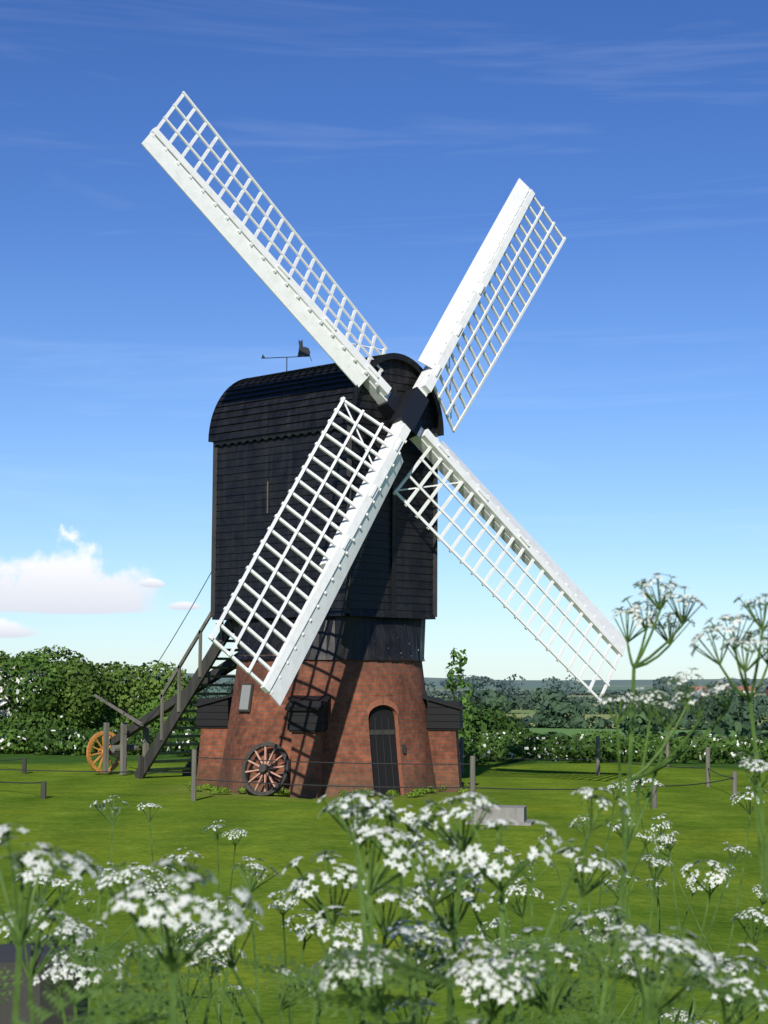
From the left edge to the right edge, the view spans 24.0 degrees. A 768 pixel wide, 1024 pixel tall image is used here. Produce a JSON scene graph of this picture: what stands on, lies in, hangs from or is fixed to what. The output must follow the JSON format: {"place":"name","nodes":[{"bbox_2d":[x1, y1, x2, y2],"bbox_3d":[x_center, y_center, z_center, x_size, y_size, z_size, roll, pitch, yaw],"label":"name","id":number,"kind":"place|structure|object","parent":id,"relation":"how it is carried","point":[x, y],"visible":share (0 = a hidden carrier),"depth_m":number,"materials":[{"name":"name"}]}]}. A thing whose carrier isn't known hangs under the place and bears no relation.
{"place":"outdoors","nodes":[
{"label":"outdoors","id":0,"kind":"place"},
{"bbox_2d":[0,671,767,1023],"bbox_3d":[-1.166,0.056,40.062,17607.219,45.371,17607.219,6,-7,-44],"label":"ground","id":1,"kind":"structure","parent":0,"point":[706,823],"depth_m":25.35,"materials":[{"name":"green plant"}]},
{"bbox_2d":[0,943,87,1023],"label":"old post","id":2,"kind":"object","parent":1,"relation":"on","point":[8,956],"visible":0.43,"depth_m":1.76,"materials":[{"name":"grey wood"}]},
{"bbox_2d":[0,645,197,746],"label":"trees","id":3,"kind":"object","parent":1,"relation":"on","point":[81,682],"visible":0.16,"depth_m":65.97,"materials":[{"name":"green plant"}]},
{"bbox_2d":[0,666,60,729],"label":"white blossoms","id":4,"kind":"object","parent":3,"relation":"attached to","point":[3,702],"visible":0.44,"depth_m":63.83,"materials":[{"name":"white plant"}]},
{"bbox_2d":[0,649,199,752],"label":"hedge","id":5,"kind":"object","parent":1,"relation":"on","point":[138,712],"visible":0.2,"depth_m":63.64,"materials":[{"name":"green plant"}]},
{"bbox_2d":[86,611,279,778],"bbox_3d":[-4.757,4.203,43.324,1.730,4.937,6.945,6,-7,-44],"label":"tail ladder and pole","id":6,"kind":"object","parent":1,"relation":"on","point":[202,678],"visible":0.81,"depth_m":42.85,"materials":[{"name":"grey wood"}]},
{"bbox_2d":[241,742,289,795],"bbox_3d":[-2.440,5.296,37.274,1.121,1.107,0.349,-2,-6,28],"label":"wagon wheel","id":7,"kind":"object","parent":1,"relation":"on","point":[266,768],"visible":0.99,"depth_m":37.23,"materials":[{"name":"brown wood"}]},
{"bbox_2d":[185,780,469,796],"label":"grass tufts","id":8,"kind":"object","parent":1,"relation":"on","point":[284,792],"visible":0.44,"depth_m":37.48,"materials":[{"name":"green plant"}]},
{"bbox_2d":[193,655,465,797],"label":"roundhouse","id":9,"kind":"structure","parent":1,"relation":"on","point":[366,711],"depth_m":37.90,"materials":[{"name":"brick"}]},
{"bbox_2d":[208,353,443,619],"bbox_3d":[-1.345,-0.446,40.294,2.840,5.670,4.680,6,-7,-44],"label":"buck body","id":10,"kind":"object","parent":9,"relation":"on","point":[265,431],"visible":0.75,"depth_m":39.19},
{"bbox_2d":[261,340,311,370],"bbox_3d":[-2.233,-3.545,41.504,1.227,0.830,0.021,-1,-5,15],"label":"weather vane","id":11,"kind":"object","parent":10,"relation":"on","point":[303,351],"visible":0.94,"depth_m":41.42,"materials":[{"name":"black metal"}]},
{"bbox_2d":[141,91,625,705],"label":"windmill sails","id":12,"kind":"object","parent":10,"relation":"attached to","point":[343,353],"visible":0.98,"depth_m":37.93,"materials":[{"name":"white paint"}]},
{"bbox_2d":[231,616,425,661],"bbox_3d":[-1.261,2.801,39.888,4.184,0.950,4.402,6,-7,-44],"label":"windmill lower skirt","id":13,"kind":"object","parent":9,"relation":"on","point":[352,638],"visible":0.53,"depth_m":38.25,"materials":[{"name":"black wood"}]},
{"bbox_2d":[0,573,767,1023],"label":"cow parsley","id":14,"kind":"object","parent":1,"relation":"on","point":[356,975],"visible":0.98,"depth_m":1.27,"materials":[{"name":"white plant"}]},
{"bbox_2d":[0,726,767,764],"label":"hedge","id":15,"kind":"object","parent":1,"relation":"on","point":[51,741],"depth_m":54.58,"materials":[{"name":"green plant"}]},
{"bbox_2d":[0,573,767,809],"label":"fences and ropes","id":16,"kind":"object","parent":1,"relation":"on","point":[193,772],"visible":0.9,"depth_m":36.20,"materials":[{"name":"grey wood"}]},
{"bbox_2d":[109,674,767,752],"bbox_3d":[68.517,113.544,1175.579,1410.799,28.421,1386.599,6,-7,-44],"label":"distant trees","id":17,"kind":"object","parent":1,"relation":"on","point":[557,704],"visible":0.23,"depth_m":656.93,"materials":[{"name":"green plant"}]},
{"bbox_2d":[441,674,459,700],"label":"trunks","id":18,"kind":"object","parent":1,"relation":"on","point":[453,690],"visible":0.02,"depth_m":53.23,"materials":[{"name":"brown wood"}]},
{"bbox_2d":[445,648,474,737],"bbox_3d":[2.221,5.402,53.705,0.939,2.784,1.166,0,-5,0],"label":"sapling by mill","id":19,"kind":"object","parent":18,"relation":"attached to","point":[460,670],"visible":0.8,"depth_m":53.83,"materials":[{"name":"green plant"}]},
{"bbox_2d":[465,805,534,825],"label":"concrete block","id":20,"kind":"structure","parent":1,"relation":"on","point":[517,813],"depth_m":30.33,"materials":[{"name":"grey concrete"}]},
{"bbox_2d":[458,704,546,753],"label":"bushes","id":21,"kind":"object","parent":1,"relation":"on","point":[482,722],"visible":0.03,"depth_m":71.63,"materials":[{"name":"green plant"}]},
{"bbox_2d":[458,730,766,758],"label":"parsley band","id":22,"kind":"object","parent":1,"relation":"on","point":[604,734],"visible":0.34,"depth_m":55.22,"materials":[{"name":"green plant"}]},
{"bbox_2d":[0,0,767,679],"label":"sky","id":23,"kind":"structure","parent":0,"point":[621,422],"materials":[{"name":"blue"}]},
{"bbox_2d":[691,685,767,695],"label":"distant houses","id":24,"kind":"structure","parent":0,"point":[740,688],"depth_m":1035.37,"materials":[{"name":"grey"}]}
]}

